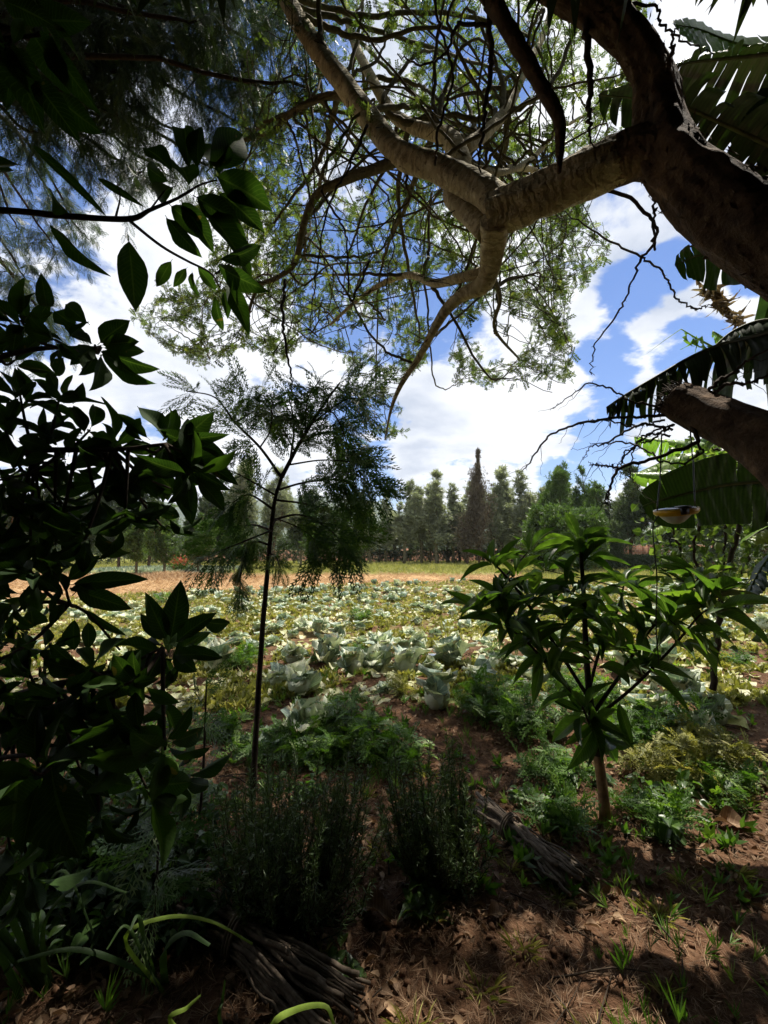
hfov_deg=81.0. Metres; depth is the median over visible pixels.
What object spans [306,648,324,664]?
bushy weed
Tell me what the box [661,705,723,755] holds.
cabbage
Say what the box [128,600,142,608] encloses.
cabbage
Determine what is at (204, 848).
leafy herb
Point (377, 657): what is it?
cabbage
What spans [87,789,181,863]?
leafy herb
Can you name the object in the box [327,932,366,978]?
leafy herb
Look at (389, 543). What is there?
windbreak tree
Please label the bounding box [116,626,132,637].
cabbage
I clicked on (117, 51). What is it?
silky oak tree
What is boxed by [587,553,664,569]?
hedge
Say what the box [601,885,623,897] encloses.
dry leaf
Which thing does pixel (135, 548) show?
tree
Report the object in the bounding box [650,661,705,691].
cabbage
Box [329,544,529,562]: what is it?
hedge
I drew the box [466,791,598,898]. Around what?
stick bundle
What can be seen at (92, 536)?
field tree
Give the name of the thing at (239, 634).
cabbage
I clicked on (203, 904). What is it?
leafy herb
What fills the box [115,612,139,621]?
cabbage
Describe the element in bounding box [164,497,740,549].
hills
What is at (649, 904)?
grass tuft
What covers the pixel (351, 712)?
bushy weed
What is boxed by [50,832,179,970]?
leafy herb
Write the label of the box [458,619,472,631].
cabbage
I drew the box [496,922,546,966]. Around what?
grass tuft
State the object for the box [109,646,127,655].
cabbage
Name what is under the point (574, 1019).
grass tuft
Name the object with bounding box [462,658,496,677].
cabbage
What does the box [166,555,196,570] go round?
flowering bush
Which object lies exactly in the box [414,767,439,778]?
grass tuft
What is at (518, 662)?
cabbage
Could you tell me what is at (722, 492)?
banana plant
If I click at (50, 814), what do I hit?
broadleaf tree
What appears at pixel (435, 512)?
windbreak tree
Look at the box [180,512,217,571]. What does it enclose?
tree
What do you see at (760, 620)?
cabbage
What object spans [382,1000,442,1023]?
grass tuft
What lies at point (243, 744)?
bushy weed
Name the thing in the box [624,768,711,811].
leafy herb
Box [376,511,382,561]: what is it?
windbreak tree
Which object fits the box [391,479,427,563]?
windbreak tree
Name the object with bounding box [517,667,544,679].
cabbage
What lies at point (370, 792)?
grass tuft
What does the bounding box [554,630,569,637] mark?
cabbage
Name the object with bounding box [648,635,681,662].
cabbage
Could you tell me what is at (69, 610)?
cabbage
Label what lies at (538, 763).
bushy weed
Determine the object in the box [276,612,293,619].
cabbage
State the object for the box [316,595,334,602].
cabbage
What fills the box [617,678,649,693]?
cabbage
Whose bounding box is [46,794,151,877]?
leafy herb
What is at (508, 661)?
bushy weed
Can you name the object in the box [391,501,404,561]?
windbreak tree
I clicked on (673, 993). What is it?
grass tuft
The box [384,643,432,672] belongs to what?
cabbage
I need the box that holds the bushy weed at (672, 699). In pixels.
[625,688,738,743]
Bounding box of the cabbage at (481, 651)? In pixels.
[477,648,488,656]
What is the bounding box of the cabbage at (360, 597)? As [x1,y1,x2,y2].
[356,595,365,602]
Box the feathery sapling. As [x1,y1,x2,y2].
[157,352,409,801]
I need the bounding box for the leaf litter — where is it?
[0,625,767,1023]
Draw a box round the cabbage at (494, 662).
[478,650,516,669]
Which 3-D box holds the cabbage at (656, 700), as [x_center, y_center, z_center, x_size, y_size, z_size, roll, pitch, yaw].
[2.247,1.710,3.839,0.428,0.403,0.366,1,-5,-11]
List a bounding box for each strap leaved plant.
[0,863,126,1002]
[17,914,252,995]
[168,980,334,1023]
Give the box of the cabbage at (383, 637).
[362,630,395,650]
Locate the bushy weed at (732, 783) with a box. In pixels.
[673,749,767,814]
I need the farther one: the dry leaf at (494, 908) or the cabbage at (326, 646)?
the cabbage at (326, 646)
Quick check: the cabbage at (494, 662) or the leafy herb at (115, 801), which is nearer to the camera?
the leafy herb at (115, 801)
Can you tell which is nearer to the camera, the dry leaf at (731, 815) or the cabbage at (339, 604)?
the dry leaf at (731, 815)
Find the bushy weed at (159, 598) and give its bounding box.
[154,585,173,602]
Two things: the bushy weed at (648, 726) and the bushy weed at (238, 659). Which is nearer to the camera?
the bushy weed at (648, 726)
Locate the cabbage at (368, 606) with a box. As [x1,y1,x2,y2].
[364,604,374,610]
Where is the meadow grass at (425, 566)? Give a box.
[32,559,767,581]
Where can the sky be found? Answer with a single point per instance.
(446, 427)
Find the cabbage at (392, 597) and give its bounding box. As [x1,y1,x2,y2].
[387,594,400,601]
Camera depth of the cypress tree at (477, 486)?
44.95 m
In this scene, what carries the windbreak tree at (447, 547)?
on the ground at (662, 948)
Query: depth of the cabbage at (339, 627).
8.06 m
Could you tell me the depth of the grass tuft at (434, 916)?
1.95 m
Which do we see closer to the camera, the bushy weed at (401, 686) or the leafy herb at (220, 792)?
the leafy herb at (220, 792)
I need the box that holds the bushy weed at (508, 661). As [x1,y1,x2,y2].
[482,638,522,666]
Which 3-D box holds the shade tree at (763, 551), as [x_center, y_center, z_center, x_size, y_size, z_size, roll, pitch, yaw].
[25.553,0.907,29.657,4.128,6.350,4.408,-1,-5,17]
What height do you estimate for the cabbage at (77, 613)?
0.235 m
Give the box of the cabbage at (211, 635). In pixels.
[201,631,215,637]
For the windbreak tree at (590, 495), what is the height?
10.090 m
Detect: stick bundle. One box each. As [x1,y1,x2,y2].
[175,885,370,1023]
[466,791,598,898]
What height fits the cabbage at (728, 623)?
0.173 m
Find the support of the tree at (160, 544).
on the ground at (662, 948)
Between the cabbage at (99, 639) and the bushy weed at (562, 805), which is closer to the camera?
the bushy weed at (562, 805)
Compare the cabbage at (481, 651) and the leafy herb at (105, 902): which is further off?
the cabbage at (481, 651)
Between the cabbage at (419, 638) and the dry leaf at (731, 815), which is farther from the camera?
the cabbage at (419, 638)
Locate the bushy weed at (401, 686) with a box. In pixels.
[385,674,418,699]
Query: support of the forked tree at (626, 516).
on the ground at (662, 948)
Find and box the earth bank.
[157,548,524,561]
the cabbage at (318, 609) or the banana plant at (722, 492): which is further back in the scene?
the cabbage at (318, 609)
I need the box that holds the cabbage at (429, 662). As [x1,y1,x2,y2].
[422,653,443,669]
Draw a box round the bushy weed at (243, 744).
[207,729,291,770]
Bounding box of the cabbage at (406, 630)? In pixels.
[400,626,415,638]
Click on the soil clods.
(548, 959)
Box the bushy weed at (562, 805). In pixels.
[513,769,609,849]
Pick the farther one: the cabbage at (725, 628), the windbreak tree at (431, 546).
the windbreak tree at (431, 546)
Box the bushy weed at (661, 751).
[612,725,724,794]
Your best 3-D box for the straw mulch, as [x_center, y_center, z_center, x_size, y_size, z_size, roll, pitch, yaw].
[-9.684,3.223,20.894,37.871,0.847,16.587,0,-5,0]
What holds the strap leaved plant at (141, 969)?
on the ground at (662, 948)
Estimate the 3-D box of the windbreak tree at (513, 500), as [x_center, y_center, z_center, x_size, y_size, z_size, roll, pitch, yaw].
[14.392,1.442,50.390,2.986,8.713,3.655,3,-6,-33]
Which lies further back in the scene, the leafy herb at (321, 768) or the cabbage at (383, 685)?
the cabbage at (383, 685)
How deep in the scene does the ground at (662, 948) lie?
1.90 m
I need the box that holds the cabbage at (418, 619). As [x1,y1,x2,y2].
[411,615,422,624]
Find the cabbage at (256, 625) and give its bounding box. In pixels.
[250,619,271,630]
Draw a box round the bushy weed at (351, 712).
[301,683,398,754]
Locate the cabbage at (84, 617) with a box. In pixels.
[79,616,87,622]
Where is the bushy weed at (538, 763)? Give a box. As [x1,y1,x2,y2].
[508,726,594,795]
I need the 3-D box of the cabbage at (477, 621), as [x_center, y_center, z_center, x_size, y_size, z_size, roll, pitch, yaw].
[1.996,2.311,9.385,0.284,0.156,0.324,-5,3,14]
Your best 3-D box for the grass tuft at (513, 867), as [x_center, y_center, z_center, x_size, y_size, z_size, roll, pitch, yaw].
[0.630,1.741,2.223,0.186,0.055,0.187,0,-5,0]
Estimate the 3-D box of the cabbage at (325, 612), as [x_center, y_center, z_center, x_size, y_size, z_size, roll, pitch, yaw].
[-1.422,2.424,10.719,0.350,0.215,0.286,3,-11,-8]
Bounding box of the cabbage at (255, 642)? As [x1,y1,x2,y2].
[246,637,264,648]
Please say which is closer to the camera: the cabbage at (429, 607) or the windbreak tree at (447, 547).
the cabbage at (429, 607)
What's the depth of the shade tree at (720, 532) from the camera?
31.09 m
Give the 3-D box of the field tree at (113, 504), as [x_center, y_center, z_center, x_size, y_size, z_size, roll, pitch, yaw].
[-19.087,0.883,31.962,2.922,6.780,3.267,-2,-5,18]
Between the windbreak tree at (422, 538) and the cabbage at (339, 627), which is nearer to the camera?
the cabbage at (339, 627)
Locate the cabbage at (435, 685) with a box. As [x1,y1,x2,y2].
[415,663,460,709]
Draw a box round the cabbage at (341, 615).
[336,612,349,618]
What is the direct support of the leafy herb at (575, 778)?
on the ground at (662, 948)
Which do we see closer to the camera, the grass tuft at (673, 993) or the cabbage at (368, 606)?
the grass tuft at (673, 993)
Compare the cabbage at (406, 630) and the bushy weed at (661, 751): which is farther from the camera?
the cabbage at (406, 630)
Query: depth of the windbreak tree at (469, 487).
49.37 m
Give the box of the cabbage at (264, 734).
[258,716,303,749]
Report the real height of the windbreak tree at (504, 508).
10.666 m
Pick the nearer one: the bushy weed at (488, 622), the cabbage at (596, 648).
the cabbage at (596, 648)
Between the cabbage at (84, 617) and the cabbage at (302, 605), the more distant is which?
the cabbage at (302, 605)
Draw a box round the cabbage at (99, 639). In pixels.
[93,635,119,645]
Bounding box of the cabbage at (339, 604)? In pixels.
[332,602,345,606]
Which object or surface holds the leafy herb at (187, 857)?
on the ground at (662, 948)
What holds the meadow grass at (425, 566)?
on the ground at (662, 948)
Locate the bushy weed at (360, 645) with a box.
[347,642,365,649]
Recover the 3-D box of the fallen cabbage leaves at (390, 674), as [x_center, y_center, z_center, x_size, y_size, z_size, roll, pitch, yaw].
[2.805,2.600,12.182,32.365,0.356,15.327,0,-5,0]
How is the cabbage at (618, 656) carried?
on the ground at (662, 948)
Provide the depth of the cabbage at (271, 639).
7.56 m
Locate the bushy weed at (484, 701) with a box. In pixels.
[446,663,540,728]
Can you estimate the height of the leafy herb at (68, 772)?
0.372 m
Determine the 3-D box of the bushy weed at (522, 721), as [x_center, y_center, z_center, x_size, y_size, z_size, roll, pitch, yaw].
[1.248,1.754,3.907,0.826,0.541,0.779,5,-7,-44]
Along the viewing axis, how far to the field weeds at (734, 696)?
7.82 m
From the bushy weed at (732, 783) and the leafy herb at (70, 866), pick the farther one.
the bushy weed at (732, 783)
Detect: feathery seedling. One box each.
[88,810,217,996]
[136,659,249,838]
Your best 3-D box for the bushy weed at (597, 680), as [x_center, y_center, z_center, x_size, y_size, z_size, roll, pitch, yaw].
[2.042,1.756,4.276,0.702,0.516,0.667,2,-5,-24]
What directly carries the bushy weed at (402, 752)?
on the ground at (662, 948)
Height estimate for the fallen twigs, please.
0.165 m
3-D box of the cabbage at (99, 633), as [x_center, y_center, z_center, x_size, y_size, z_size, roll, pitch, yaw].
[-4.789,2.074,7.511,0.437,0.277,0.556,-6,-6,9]
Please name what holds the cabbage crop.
on the ground at (662, 948)
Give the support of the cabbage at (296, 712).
on the ground at (662, 948)
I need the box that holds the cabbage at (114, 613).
[102,611,121,617]
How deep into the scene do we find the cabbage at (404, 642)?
6.83 m
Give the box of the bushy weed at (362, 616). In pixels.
[343,605,372,621]
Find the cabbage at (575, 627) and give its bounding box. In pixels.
[571,625,580,631]
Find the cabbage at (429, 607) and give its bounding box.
[420,603,438,612]
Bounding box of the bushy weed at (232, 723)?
[190,707,253,743]
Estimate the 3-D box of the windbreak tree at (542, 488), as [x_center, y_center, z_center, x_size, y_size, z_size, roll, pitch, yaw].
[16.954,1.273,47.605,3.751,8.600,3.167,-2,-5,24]
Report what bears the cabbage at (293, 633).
on the ground at (662, 948)
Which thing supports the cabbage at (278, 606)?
on the ground at (662, 948)
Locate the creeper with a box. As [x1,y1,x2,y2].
[625,436,767,690]
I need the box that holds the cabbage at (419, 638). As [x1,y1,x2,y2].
[410,629,426,646]
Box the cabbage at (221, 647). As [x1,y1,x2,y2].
[203,636,235,672]
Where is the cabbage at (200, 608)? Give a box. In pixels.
[189,605,203,614]
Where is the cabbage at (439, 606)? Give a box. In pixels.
[435,599,445,611]
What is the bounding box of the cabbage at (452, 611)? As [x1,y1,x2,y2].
[448,607,458,616]
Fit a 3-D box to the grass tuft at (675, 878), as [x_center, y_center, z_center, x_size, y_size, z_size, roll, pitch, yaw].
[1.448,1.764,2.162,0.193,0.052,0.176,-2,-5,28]
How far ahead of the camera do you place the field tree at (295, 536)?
37.59 m
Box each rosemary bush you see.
[205,738,388,944]
[374,735,502,903]
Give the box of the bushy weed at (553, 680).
[542,663,605,698]
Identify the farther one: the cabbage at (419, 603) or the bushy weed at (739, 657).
the cabbage at (419, 603)
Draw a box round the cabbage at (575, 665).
[562,653,583,668]
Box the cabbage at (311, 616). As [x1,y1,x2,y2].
[304,614,318,619]
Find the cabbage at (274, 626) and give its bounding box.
[265,619,284,632]
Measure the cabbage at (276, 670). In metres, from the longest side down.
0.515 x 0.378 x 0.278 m
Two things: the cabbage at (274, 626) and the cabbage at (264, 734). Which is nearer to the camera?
the cabbage at (264, 734)
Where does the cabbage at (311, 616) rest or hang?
on the ground at (662, 948)
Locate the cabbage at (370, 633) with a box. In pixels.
[366,631,377,636]
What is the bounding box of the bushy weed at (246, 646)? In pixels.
[233,638,267,656]
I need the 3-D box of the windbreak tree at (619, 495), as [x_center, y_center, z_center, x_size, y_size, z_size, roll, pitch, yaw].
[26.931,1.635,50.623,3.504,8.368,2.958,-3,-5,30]
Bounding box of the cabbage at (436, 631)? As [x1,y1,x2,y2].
[428,626,442,637]
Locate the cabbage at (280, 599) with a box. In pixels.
[269,596,287,602]
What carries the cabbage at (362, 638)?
on the ground at (662, 948)
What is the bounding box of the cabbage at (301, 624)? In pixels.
[292,615,309,630]
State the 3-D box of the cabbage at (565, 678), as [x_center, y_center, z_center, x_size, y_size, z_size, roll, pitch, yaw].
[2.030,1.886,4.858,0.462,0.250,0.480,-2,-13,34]
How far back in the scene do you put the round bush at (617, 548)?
32.17 m
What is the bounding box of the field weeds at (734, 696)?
[0,579,767,713]
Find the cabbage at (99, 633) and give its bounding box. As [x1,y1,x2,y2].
[80,630,111,641]
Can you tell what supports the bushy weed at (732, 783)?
on the ground at (662, 948)
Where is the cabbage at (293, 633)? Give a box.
[287,627,298,637]
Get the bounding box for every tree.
[0,0,271,932]
[0,0,354,378]
[1,471,27,528]
[4,0,767,525]
[25,477,79,548]
[75,480,100,549]
[97,493,130,566]
[115,506,149,572]
[138,494,182,565]
[140,503,184,571]
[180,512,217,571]
[183,492,220,564]
[214,478,226,561]
[220,523,242,571]
[223,459,260,567]
[259,465,301,566]
[286,480,322,566]
[299,523,317,569]
[319,493,341,561]
[363,503,381,562]
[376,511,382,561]
[378,496,397,562]
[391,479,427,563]
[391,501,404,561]
[403,497,418,561]
[413,483,432,563]
[418,468,454,563]
[423,495,434,561]
[441,499,457,561]
[443,483,467,561]
[450,493,496,563]
[456,494,467,562]
[462,448,498,562]
[463,481,485,561]
[483,464,517,562]
[494,471,516,550]
[507,469,538,561]
[509,487,518,561]
[535,484,545,500]
[537,460,574,508]
[567,463,606,510]
[602,494,625,521]
[604,464,653,560]
[614,490,625,500]
[648,523,694,549]
[690,524,743,562]
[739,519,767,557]
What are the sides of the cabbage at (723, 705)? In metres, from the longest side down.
0.567 x 0.416 x 0.306 m
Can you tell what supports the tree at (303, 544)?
on the ground at (662, 948)
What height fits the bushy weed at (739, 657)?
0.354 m
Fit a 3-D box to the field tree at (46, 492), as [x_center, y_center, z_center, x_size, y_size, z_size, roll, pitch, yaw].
[-22.209,0.429,30.038,3.878,7.381,3.532,-2,-5,18]
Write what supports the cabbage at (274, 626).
on the ground at (662, 948)
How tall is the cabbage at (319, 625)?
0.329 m
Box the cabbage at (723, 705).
[680,687,749,729]
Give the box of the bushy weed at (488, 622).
[479,615,513,628]
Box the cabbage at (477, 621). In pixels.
[473,620,484,626]
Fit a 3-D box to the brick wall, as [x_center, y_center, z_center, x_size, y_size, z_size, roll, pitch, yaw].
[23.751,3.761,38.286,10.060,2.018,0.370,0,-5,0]
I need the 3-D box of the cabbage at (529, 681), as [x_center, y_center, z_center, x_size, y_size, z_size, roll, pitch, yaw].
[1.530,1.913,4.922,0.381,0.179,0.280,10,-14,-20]
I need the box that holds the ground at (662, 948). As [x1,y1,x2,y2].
[0,550,767,1023]
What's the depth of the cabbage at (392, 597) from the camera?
13.34 m
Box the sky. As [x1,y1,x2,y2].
[0,0,767,522]
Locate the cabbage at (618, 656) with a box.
[605,650,649,672]
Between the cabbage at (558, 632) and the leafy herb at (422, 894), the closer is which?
the leafy herb at (422, 894)
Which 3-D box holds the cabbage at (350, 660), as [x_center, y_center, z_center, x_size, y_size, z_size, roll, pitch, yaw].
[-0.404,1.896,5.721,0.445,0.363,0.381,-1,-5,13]
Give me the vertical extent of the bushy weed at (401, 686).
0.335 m
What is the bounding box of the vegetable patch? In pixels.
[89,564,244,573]
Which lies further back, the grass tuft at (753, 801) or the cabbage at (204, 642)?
the cabbage at (204, 642)
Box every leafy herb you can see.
[0,849,108,967]
[4,844,150,973]
[11,825,137,929]
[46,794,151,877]
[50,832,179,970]
[64,760,135,778]
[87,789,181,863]
[92,818,207,918]
[101,766,151,816]
[106,836,246,966]
[137,792,222,889]
[170,777,240,823]
[257,771,287,795]
[285,766,327,799]
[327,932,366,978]
[397,857,453,924]
[506,785,532,808]
[559,757,617,788]
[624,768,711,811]
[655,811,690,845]
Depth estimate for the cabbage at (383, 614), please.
9.99 m
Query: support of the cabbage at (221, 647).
on the ground at (662, 948)
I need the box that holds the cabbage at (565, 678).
[553,673,584,692]
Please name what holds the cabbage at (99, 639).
on the ground at (662, 948)
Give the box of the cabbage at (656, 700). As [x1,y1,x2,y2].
[620,690,667,730]
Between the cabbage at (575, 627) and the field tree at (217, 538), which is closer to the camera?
the cabbage at (575, 627)
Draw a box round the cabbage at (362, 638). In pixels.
[351,635,367,645]
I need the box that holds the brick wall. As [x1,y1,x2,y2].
[624,544,711,565]
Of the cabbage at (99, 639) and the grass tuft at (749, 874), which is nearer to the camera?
the grass tuft at (749, 874)
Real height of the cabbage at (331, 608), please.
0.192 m
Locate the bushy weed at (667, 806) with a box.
[596,774,709,852]
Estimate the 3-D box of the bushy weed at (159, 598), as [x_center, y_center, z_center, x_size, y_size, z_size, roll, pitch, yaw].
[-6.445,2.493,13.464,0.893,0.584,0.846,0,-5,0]
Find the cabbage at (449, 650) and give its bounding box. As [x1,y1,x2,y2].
[433,635,477,666]
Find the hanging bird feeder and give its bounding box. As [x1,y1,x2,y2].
[652,429,699,664]
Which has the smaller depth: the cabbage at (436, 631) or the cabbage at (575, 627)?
the cabbage at (436, 631)
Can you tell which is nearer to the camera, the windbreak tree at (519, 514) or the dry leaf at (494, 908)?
the dry leaf at (494, 908)
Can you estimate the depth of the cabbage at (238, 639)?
7.53 m
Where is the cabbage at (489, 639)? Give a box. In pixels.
[475,635,494,647]
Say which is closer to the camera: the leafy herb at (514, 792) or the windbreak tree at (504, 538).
the leafy herb at (514, 792)
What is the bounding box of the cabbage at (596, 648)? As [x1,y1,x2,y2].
[580,642,598,656]
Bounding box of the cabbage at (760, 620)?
[750,612,767,630]
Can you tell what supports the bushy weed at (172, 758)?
on the ground at (662, 948)
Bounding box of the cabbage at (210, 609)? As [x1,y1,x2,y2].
[203,606,220,612]
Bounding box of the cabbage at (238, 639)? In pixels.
[228,636,243,644]
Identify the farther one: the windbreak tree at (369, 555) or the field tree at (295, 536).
the windbreak tree at (369, 555)
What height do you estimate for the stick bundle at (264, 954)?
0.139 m
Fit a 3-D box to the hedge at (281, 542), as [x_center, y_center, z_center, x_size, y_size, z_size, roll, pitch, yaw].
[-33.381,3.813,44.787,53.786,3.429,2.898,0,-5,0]
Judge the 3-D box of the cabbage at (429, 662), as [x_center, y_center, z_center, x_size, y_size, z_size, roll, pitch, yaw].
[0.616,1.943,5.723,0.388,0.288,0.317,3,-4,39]
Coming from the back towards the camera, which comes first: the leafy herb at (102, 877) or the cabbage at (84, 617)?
the cabbage at (84, 617)
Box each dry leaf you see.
[353,812,375,824]
[359,833,369,849]
[485,901,509,917]
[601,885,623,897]
[714,805,756,833]
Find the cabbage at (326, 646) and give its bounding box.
[312,631,353,662]
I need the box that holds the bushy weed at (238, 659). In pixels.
[216,644,257,668]
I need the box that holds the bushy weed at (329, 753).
[275,720,365,774]
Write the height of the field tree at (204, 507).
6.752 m
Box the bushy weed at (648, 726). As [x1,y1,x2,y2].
[583,695,691,754]
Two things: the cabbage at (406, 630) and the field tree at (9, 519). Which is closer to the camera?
the cabbage at (406, 630)
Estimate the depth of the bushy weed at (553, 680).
4.74 m
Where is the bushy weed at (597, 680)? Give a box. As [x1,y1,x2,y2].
[564,668,629,721]
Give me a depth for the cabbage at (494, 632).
8.12 m
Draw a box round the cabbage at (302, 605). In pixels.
[295,603,312,609]
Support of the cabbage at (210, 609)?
on the ground at (662, 948)
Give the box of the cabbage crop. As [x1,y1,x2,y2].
[152,577,767,601]
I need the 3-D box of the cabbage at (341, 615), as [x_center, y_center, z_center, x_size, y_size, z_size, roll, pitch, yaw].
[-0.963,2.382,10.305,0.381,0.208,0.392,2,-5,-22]
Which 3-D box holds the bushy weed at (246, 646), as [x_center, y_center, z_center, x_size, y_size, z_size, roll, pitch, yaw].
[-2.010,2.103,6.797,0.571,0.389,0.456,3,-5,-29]
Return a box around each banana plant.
[597,17,767,531]
[631,436,751,535]
[648,281,766,391]
[740,526,767,608]
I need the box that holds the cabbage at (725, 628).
[721,626,737,636]
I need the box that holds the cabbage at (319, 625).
[306,616,330,632]
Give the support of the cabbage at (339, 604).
on the ground at (662, 948)
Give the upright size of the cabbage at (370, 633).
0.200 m
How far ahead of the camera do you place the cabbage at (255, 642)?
7.04 m
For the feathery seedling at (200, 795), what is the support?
on the ground at (662, 948)
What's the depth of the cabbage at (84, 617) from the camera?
9.73 m
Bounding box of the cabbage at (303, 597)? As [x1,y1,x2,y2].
[300,595,310,602]
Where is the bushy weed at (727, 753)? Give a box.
[650,712,767,789]
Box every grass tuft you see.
[362,784,377,797]
[366,834,394,863]
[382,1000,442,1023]
[409,895,452,924]
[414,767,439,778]
[456,958,514,1015]
[493,853,528,877]
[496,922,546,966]
[538,878,577,909]
[562,1004,601,1023]
[629,893,689,928]
[639,970,689,1010]
[664,870,710,894]
[713,854,767,885]
[728,792,763,804]
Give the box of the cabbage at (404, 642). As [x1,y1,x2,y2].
[388,637,412,651]
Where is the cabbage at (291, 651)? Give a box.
[279,638,308,663]
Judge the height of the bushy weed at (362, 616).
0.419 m
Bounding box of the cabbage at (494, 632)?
[488,629,497,635]
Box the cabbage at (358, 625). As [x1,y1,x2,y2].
[352,619,367,630]
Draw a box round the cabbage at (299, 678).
[277,657,325,695]
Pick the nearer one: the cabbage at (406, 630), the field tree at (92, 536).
the cabbage at (406, 630)
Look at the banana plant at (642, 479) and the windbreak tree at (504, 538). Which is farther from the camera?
the windbreak tree at (504, 538)
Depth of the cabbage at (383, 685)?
4.98 m
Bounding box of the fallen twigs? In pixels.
[27,652,767,1023]
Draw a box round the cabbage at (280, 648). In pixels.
[275,645,283,655]
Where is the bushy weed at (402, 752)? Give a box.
[342,709,438,780]
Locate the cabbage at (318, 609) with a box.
[310,605,322,612]
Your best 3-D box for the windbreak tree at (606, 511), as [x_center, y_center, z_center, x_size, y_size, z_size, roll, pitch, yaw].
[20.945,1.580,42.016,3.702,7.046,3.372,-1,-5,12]
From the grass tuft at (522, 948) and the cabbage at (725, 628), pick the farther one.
the cabbage at (725, 628)
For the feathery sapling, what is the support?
on the ground at (662, 948)
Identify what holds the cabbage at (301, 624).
on the ground at (662, 948)
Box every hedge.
[31,536,306,564]
[51,527,746,558]
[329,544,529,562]
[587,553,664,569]
[660,546,767,569]
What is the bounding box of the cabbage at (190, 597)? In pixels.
[188,594,195,600]
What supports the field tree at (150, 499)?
on the ground at (662, 948)
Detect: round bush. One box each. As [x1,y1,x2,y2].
[517,499,583,571]
[571,502,610,571]
[605,518,630,566]
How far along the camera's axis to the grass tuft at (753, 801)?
2.85 m
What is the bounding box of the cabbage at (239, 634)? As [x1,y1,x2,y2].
[227,631,250,637]
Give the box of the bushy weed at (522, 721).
[485,681,572,746]
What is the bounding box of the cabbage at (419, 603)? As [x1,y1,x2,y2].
[408,601,425,607]
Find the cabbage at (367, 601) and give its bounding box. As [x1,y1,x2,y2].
[360,598,378,604]
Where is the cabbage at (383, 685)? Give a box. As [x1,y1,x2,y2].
[373,679,393,693]
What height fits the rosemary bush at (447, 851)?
0.686 m
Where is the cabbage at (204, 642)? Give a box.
[193,636,226,661]
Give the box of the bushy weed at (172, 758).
[115,729,208,795]
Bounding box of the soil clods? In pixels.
[0,633,767,1023]
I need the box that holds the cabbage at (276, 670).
[262,662,285,685]
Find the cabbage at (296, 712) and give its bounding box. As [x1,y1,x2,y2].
[281,693,345,748]
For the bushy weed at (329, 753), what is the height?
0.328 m
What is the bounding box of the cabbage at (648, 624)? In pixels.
[645,621,654,628]
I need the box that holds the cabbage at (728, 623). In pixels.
[722,620,732,626]
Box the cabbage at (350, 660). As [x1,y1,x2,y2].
[333,645,366,673]
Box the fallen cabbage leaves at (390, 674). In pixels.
[3,584,767,707]
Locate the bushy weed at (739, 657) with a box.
[719,646,755,666]
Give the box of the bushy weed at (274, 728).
[252,716,310,756]
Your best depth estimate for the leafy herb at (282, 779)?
2.96 m
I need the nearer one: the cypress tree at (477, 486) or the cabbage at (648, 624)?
the cabbage at (648, 624)
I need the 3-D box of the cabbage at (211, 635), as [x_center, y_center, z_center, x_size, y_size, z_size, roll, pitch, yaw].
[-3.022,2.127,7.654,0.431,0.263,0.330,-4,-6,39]
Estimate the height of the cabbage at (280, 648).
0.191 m
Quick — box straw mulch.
[8,570,548,599]
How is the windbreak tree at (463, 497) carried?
on the ground at (662, 948)
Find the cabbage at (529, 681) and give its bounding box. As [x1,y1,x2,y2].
[509,679,540,694]
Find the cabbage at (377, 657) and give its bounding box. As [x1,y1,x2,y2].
[361,642,394,673]
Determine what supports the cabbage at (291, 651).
on the ground at (662, 948)
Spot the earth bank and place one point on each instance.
(362, 557)
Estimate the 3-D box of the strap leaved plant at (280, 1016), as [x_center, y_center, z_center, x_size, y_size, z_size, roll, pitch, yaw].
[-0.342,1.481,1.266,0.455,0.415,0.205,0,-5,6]
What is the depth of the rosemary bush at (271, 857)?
1.90 m
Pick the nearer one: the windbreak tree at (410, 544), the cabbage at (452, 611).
the cabbage at (452, 611)
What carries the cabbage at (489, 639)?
on the ground at (662, 948)
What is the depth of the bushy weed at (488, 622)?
8.99 m
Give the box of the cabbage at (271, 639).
[264,634,283,645]
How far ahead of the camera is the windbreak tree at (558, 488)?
43.06 m
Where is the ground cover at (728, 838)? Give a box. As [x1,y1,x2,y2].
[0,650,767,1023]
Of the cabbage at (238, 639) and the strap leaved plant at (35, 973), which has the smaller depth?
the strap leaved plant at (35, 973)
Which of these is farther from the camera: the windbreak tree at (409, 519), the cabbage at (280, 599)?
the windbreak tree at (409, 519)
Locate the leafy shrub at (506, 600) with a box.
[440,512,767,824]
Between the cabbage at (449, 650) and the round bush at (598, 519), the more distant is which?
the round bush at (598, 519)
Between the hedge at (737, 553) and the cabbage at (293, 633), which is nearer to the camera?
the cabbage at (293, 633)
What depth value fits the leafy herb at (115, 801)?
2.71 m
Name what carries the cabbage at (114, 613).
on the ground at (662, 948)
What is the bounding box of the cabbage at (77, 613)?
[70,609,85,618]
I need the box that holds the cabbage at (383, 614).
[373,610,390,618]
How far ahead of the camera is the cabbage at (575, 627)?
8.65 m
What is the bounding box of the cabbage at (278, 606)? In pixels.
[272,604,284,609]
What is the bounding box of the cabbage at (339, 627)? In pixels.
[328,621,350,637]
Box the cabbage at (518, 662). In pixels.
[510,655,527,668]
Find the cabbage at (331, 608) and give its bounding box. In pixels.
[323,606,339,611]
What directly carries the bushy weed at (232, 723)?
on the ground at (662, 948)
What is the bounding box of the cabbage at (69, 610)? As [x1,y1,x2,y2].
[66,608,75,614]
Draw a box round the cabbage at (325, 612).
[318,609,330,616]
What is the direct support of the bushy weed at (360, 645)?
on the ground at (662, 948)
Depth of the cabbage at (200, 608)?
10.83 m

